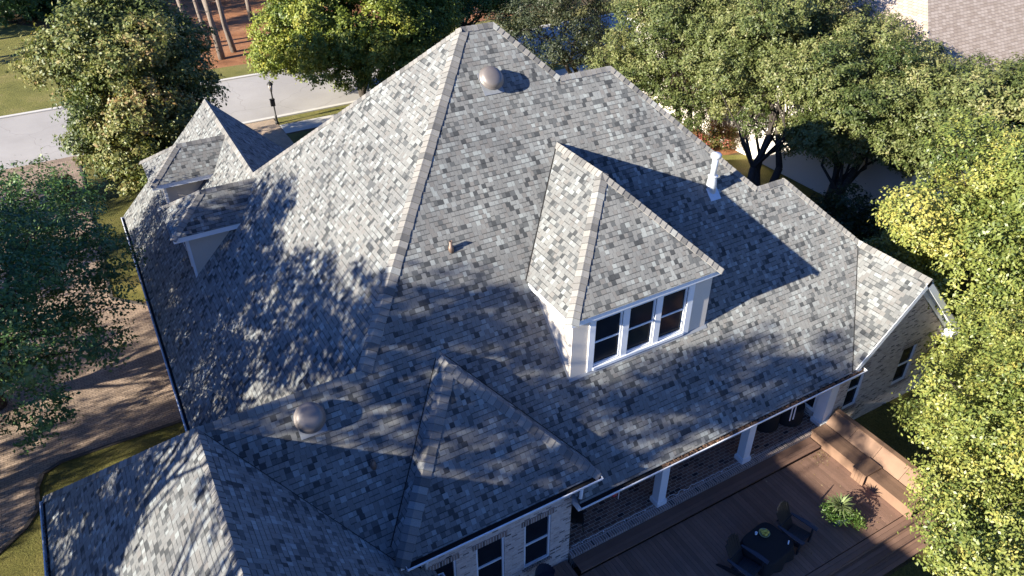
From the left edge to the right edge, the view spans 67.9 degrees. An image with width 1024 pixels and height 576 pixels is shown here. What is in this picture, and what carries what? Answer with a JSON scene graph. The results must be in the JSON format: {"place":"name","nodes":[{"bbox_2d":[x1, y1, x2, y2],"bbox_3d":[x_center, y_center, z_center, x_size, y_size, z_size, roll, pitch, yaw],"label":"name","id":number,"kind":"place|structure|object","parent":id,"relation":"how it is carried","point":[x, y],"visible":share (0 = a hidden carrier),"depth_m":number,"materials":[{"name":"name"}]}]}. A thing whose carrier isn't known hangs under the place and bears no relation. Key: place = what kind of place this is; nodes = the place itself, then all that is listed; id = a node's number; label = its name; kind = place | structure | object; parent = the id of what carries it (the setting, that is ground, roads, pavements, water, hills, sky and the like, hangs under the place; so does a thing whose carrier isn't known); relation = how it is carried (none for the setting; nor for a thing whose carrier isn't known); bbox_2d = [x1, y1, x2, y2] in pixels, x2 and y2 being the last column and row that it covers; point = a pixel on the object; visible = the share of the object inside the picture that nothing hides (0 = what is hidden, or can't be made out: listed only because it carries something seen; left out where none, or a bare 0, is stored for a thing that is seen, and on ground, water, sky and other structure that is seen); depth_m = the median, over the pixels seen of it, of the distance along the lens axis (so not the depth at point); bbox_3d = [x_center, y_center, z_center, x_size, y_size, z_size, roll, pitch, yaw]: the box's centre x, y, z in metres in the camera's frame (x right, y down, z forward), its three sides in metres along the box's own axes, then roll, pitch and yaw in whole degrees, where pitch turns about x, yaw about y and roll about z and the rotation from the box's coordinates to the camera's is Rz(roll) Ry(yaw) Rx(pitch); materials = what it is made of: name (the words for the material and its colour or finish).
{"place":"outdoors","nodes":[
{"label":"outdoors","id":0,"kind":"place"},
{"bbox_2d":[0,499,44,575],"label":"lawn","id":1,"kind":"structure","parent":0,"point":[21,554],"depth_m":23.73,"materials":[{"name":"green plant"}]},
{"bbox_2d":[0,22,80,115],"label":"lawn","id":2,"kind":"structure","parent":0,"point":[16,96],"depth_m":58.65,"materials":[{"name":"green plant"}]},
{"bbox_2d":[0,155,181,547],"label":"driveway","id":3,"kind":"structure","parent":0,"point":[135,395],"depth_m":29.39,"materials":[{"name":"beige concrete"}]},
{"bbox_2d":[33,170,86,205],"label":"shrub","id":4,"kind":"object","parent":3,"relation":"on","point":[65,178],"visible":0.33,"depth_m":41.93,"materials":[{"name":"green plant"}]},
{"bbox_2d":[0,147,150,455],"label":"live oak","id":5,"kind":"object","parent":3,"relation":"on","point":[23,248],"visible":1,"depth_m":24.03,"materials":[{"name":"green plant"}]},
{"bbox_2d":[0,163,181,553],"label":"driveway edging","id":6,"kind":"object","parent":3,"relation":"on","point":[29,521],"visible":0.75,"depth_m":27.06,"materials":[{"name":"concrete"}]},
{"bbox_2d":[40,422,185,500],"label":"lawn","id":7,"kind":"structure","parent":0,"point":[63,474],"depth_m":27.00,"materials":[{"name":"green plant"}]},
{"bbox_2d":[81,130,312,301],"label":"lawn","id":8,"kind":"structure","parent":0,"point":[117,204],"depth_m":41.63,"materials":[{"name":"green plant"}]},
{"bbox_2d":[2,0,229,197],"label":"maple tree","id":9,"kind":"object","parent":8,"relation":"on","point":[138,94],"visible":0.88,"depth_m":38.46,"materials":[{"name":"green plant"}]},
{"bbox_2d":[246,119,293,149],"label":"walkway","id":10,"kind":"structure","parent":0,"point":[271,130],"depth_m":50.78,"materials":[{"name":"beige concrete"}]},
{"bbox_2d":[267,81,278,123],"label":"street lamp","id":11,"kind":"object","parent":10,"relation":"on","point":[272,99],"visible":1,"depth_m":51.06,"materials":[{"name":"black metal"}]},
{"bbox_2d":[0,13,630,169],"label":"road","id":12,"kind":"structure","parent":0,"point":[24,138],"depth_m":54.61,"materials":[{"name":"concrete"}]},
{"bbox_2d":[0,13,623,155],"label":"kerb","id":13,"kind":"structure","parent":12,"relation":"on","point":[221,80],"depth_m":53.87,"materials":[{"name":"concrete"}]},
{"bbox_2d":[191,0,642,82],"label":"lawn","id":14,"kind":"structure","parent":0,"point":[234,71],"depth_m":61.41,"materials":[{"name":"green plant"}]},
{"bbox_2d":[280,64,589,132],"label":"sidewalk","id":15,"kind":"structure","parent":0,"point":[302,125],"depth_m":52.02,"materials":[{"name":"concrete"}]},
{"bbox_2d":[1,0,1020,575],"bbox_3d":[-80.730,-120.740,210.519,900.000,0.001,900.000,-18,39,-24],"label":"ground","id":16,"kind":"structure","parent":0,"point":[47,24],"depth_m":26.56,"materials":[{"name":"soil"}]},
{"bbox_2d":[53,0,511,68],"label":"pine straw bed","id":17,"kind":"object","parent":16,"relation":"on","point":[236,16],"visible":0.14,"depth_m":72.29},
{"bbox_2d":[0,0,78,26],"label":"thicket","id":18,"kind":"object","parent":17,"relation":"on","point":[25,9],"visible":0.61,"depth_m":71.79,"materials":[{"name":"green plant"}]},
{"bbox_2d":[176,0,190,36],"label":"pine tree","id":19,"kind":"object","parent":17,"relation":"on","point":[179,2],"visible":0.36,"depth_m":62.76,"materials":[{"name":"brown plant"}]},
{"bbox_2d":[193,0,211,43],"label":"pine tree","id":20,"kind":"object","parent":17,"relation":"on","point":[196,6],"visible":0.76,"depth_m":64.99,"materials":[{"name":"brown plant"}]},
{"bbox_2d":[197,0,225,59],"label":"pine tree","id":21,"kind":"object","parent":17,"relation":"on","point":[220,53],"visible":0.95,"depth_m":62.13,"materials":[{"name":"brown plant"}]},
{"bbox_2d":[213,0,236,52],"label":"pine tree","id":22,"kind":"object","parent":17,"relation":"on","point":[231,44],"visible":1,"depth_m":63.53,"materials":[{"name":"brown plant"}]},
{"bbox_2d":[245,0,253,20],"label":"pine tree","id":23,"kind":"object","parent":17,"relation":"on","point":[248,7],"visible":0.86,"depth_m":72.04,"materials":[{"name":"brown plant"}]},
{"bbox_2d":[277,55,607,124],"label":"parkway grass","id":24,"kind":"structure","parent":16,"relation":"on","point":[308,115],"depth_m":53.34,"materials":[{"name":"green plant"}]},
{"bbox_2d":[243,0,467,96],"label":"oak tree","id":25,"kind":"object","parent":24,"relation":"on","point":[316,36],"visible":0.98,"depth_m":50.07,"materials":[{"name":"green plant"}]},
{"bbox_2d":[436,0,530,39],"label":"oak tree","id":26,"kind":"object","parent":16,"relation":"on","point":[480,5],"visible":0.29,"depth_m":59.28,"materials":[{"name":"green plant"}]},
{"bbox_2d":[39,22,959,575],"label":"house","id":27,"kind":"structure","parent":16,"relation":"on","point":[489,298],"depth_m":22.49,"materials":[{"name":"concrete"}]},
{"bbox_2d":[434,560,456,575],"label":"window","id":28,"kind":"structure","parent":27,"relation":"in","point":[449,569],"depth_m":20.41,"materials":[{"name":"black glass"}]},
{"bbox_2d":[476,537,503,575],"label":"window","id":29,"kind":"structure","parent":27,"relation":"in","point":[489,558],"depth_m":21.20,"materials":[{"name":"glass"}]},
{"bbox_2d":[524,515,550,567],"bbox_3d":[0.701,7.255,21.875,0.880,1.950,0.080,-18,39,-24],"label":"window","id":30,"kind":"structure","parent":27,"relation":"in","point":[537,534],"depth_m":21.94,"materials":[{"name":"glass"}]},
{"bbox_2d":[571,454,753,546],"bbox_3d":[5.101,6.814,24.761,7.561,0.032,0.114,-18,39,-24],"label":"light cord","id":31,"kind":"object","parent":27,"relation":"on","point":[653,504],"visible":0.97,"depth_m":24.47,"materials":[{"name":"white paint"}]},
{"bbox_2d":[756,414,780,432],"bbox_3d":[9.113,4.587,27.352,1.020,0.720,1.020,-18,39,-24],"label":"round table","id":32,"kind":"object","parent":27,"relation":"on","point":[770,425],"visible":0.27,"depth_m":27.02,"materials":[{"name":"black"}]},
{"bbox_2d":[779,403,804,426],"bbox_3d":[10.054,4.410,27.605,1.061,0.720,1.061,-18,39,-24],"label":"round table","id":33,"kind":"object","parent":27,"relation":"on","point":[796,420],"visible":0.34,"depth_m":27.23,"materials":[{"name":"black metal"}]},
{"bbox_2d":[789,406,796,420],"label":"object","id":34,"kind":"object","parent":27,"relation":"hanging from","point":[793,414],"visible":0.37,"depth_m":25.61,"materials":[{"name":"glass"}]},
{"bbox_2d":[804,395,818,412],"bbox_3d":[10.544,3.456,27.637,0.060,1.600,1.600,-18,39,-24],"label":"window","id":35,"kind":"structure","parent":27,"relation":"in","point":[810,404],"depth_m":27.51,"materials":[{"name":"glass"}]},
{"bbox_2d":[841,374,863,409],"bbox_3d":[12.209,3.595,27.281,0.740,1.770,0.080,-18,39,-24],"label":"window","id":36,"kind":"structure","parent":27,"relation":"in","point":[854,386],"depth_m":27.47,"materials":[{"name":"glass"}]},
{"bbox_2d":[891,344,916,384],"bbox_3d":[14.587,2.817,28.397,0.820,1.770,0.080,-18,39,-24],"label":"window","id":37,"kind":"structure","parent":27,"relation":"in","point":[907,354],"depth_m":28.49,"materials":[{"name":"glass"}]},
{"bbox_2d":[685,125,737,154],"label":"mulch bed","id":38,"kind":"object","parent":16,"relation":"on","point":[728,152],"visible":0.2,"depth_m":48.30,"materials":[{"name":"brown wood"}]},
{"bbox_2d":[692,119,738,152],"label":"shrub","id":39,"kind":"object","parent":38,"relation":"on","point":[715,138],"visible":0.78,"depth_m":47.44,"materials":[{"name":"red plant"}]},
{"bbox_2d":[553,437,951,575],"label":"deck","id":40,"kind":"structure","parent":16,"relation":"on","point":[686,548],"depth_m":23.98,"materials":[{"name":"brown wood"}]},
{"bbox_2d":[535,563,554,575],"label":"deck chair","id":41,"kind":"object","parent":40,"relation":"on","point":[543,569],"visible":1,"depth_m":22.14,"materials":[{"name":"black plastic"}]},
{"bbox_2d":[716,533,768,575],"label":"adirondack chair","id":42,"kind":"object","parent":40,"relation":"on","point":[738,561],"visible":1,"depth_m":22.47,"materials":[{"name":"black plastic"}]},
{"bbox_2d":[740,522,793,575],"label":"covered table","id":43,"kind":"object","parent":40,"relation":"on","point":[775,549],"visible":0.91,"depth_m":22.80,"materials":[{"name":"black fabric"}]},
{"bbox_2d":[759,528,769,536],"bbox_3d":[7.650,7.425,23.072,0.340,0.164,0.340,-18,39,-24],"label":"fruit bowl","id":44,"kind":"object","parent":43,"relation":"on","point":[764,532],"visible":1,"depth_m":23.04,"materials":[{"name":"green food"}]},
{"bbox_2d":[678,450,877,563],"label":"fallen leaves","id":45,"kind":"object","parent":40,"relation":"on","point":[818,454],"visible":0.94,"depth_m":26.29,"materials":[{"name":"brown plant"}]},
{"bbox_2d":[776,501,817,554],"bbox_3d":[8.628,7.300,23.397,0.946,1.169,1.232,-27,43,-33],"label":"adirondack chair","id":46,"kind":"object","parent":40,"relation":"on","point":[793,532],"visible":0.84,"depth_m":23.41,"materials":[{"name":"black plastic"}]},
{"bbox_2d":[819,492,866,530],"bbox_3d":[10.463,7.042,23.970,1.542,1.092,1.087,-1,35,-1],"label":"potted plant","id":47,"kind":"object","parent":40,"relation":"on","point":[840,514],"visible":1,"depth_m":23.88,"materials":[{"name":"green plant"}]},
{"bbox_2d":[850,457,881,485],"bbox_3d":[11.870,6.182,25.561,0.800,0.525,0.530,-18,39,-24],"label":"side table","id":48,"kind":"object","parent":40,"relation":"on","point":[864,469],"visible":1,"depth_m":25.42,"materials":[{"name":"beige wood"}]},
{"bbox_2d":[810,408,934,519],"bbox_3d":[12.146,6.024,25.819,1.220,1.340,4.120,-18,39,-24],"label":"bench","id":49,"kind":"object","parent":40,"relation":"on","point":[847,455],"visible":0.73,"depth_m":25.80,"materials":[{"name":"beige"}]},
{"bbox_2d":[627,0,1023,227],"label":"stucco house","id":50,"kind":"structure","parent":16,"relation":"on","point":[991,28],"depth_m":40.88,"materials":[{"name":"white paint"}]},
{"bbox_2d":[928,165,951,188],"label":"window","id":51,"kind":"structure","parent":50,"relation":"in","point":[951,165],"depth_m":40.01,"materials":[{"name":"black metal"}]},
{"bbox_2d":[867,52,1023,210],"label":"live oak","id":52,"kind":"object","parent":16,"relation":"on","point":[978,88],"visible":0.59,"depth_m":33.74,"materials":[{"name":"green plant"}]},
{"bbox_2d":[570,504,583,531],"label":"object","id":53,"kind":"object","parent":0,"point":[577,517],"visible":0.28,"depth_m":23.62,"materials":[{"name":"black metal"}]},
{"bbox_2d":[554,67,966,298],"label":"lawn","id":54,"kind":"structure","parent":0,"point":[740,164],"depth_m":45.37,"materials":[{"name":"green plant"}]},
{"bbox_2d":[478,0,625,73],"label":"crape myrtle","id":55,"kind":"object","parent":54,"relation":"on","point":[586,37],"visible":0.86,"depth_m":52.23,"materials":[{"name":"green plant"}]},
{"bbox_2d":[527,0,603,64],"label":"street tree","id":56,"kind":"object","parent":54,"relation":"on","point":[569,7],"visible":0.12,"depth_m":57.10,"materials":[{"name":"green plant"}]},
{"bbox_2d":[583,0,763,132],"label":"live oak","id":57,"kind":"object","parent":54,"relation":"on","point":[636,62],"visible":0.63,"depth_m":43.72,"materials":[{"name":"green plant"}]},
{"bbox_2d":[673,0,902,185],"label":"live oak","id":58,"kind":"object","parent":54,"relation":"on","point":[788,21],"visible":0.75,"depth_m":39.35,"materials":[{"name":"green plant"}]},
{"bbox_2d":[808,177,885,245],"bbox_3d":[16.382,-3.602,37.307,3.528,4.255,4.930,1,35,1],"label":"shrub","id":59,"kind":"object","parent":54,"relation":"on","point":[853,223],"visible":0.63,"depth_m":36.32,"materials":[{"name":"green plant"}]},
{"bbox_2d":[760,9,995,217],"bbox_3d":[18.229,-8.699,39.486,11.524,10.674,9.705,-18,39,-24],"label":"live oak","id":60,"kind":"object","parent":54,"relation":"on","point":[821,128],"visible":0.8,"depth_m":36.45,"materials":[{"name":"green plant"}]},
{"bbox_2d":[869,220,894,248],"bbox_3d":[19.085,-2.815,38.207,3.340,1.750,0.080,-18,39,-24],"label":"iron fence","id":61,"kind":"object","parent":54,"relation":"on","point":[879,235],"visible":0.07,"depth_m":37.71,"materials":[{"name":"black metal"}]},
{"bbox_2d":[892,222,985,265],"bbox_3d":[20.824,-2.275,36.349,4.544,3.158,4.556,-18,39,-24],"label":"shrub","id":62,"kind":"object","parent":54,"relation":"on","point":[938,247],"visible":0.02,"depth_m":35.82,"materials":[{"name":"green plant"}]},
{"bbox_2d":[855,386,1023,518],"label":"lawn","id":63,"kind":"structure","parent":0,"point":[878,423],"depth_m":28.08,"materials":[{"name":"green plant"}]},
{"bbox_2d":[890,313,1023,575],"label":"lawn","id":64,"kind":"structure","parent":0,"point":[911,568],"depth_m":23.72,"materials":[{"name":"green plant"}]},
{"bbox_2d":[858,102,1023,372],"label":"laurel oak","id":65,"kind":"object","parent":64,"relation":"on","point":[977,228],"visible":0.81,"depth_m":26.84,"materials":[{"name":"green plant"}]},
{"bbox_2d":[886,298,1023,575],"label":"laurel oak","id":66,"kind":"object","parent":64,"relation":"on","point":[991,533],"visible":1,"depth_m":21.59,"materials":[{"name":"green plant"}]},
{"bbox_2d":[918,257,994,333],"bbox_3d":[19.281,0.174,33.156,4.356,2.817,4.579,10,36,14],"label":"shrub","id":67,"kind":"object","parent":64,"relation":"on","point":[967,272],"visible":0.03,"depth_m":32.95,"materials":[{"name":"green plant"}]}
]}

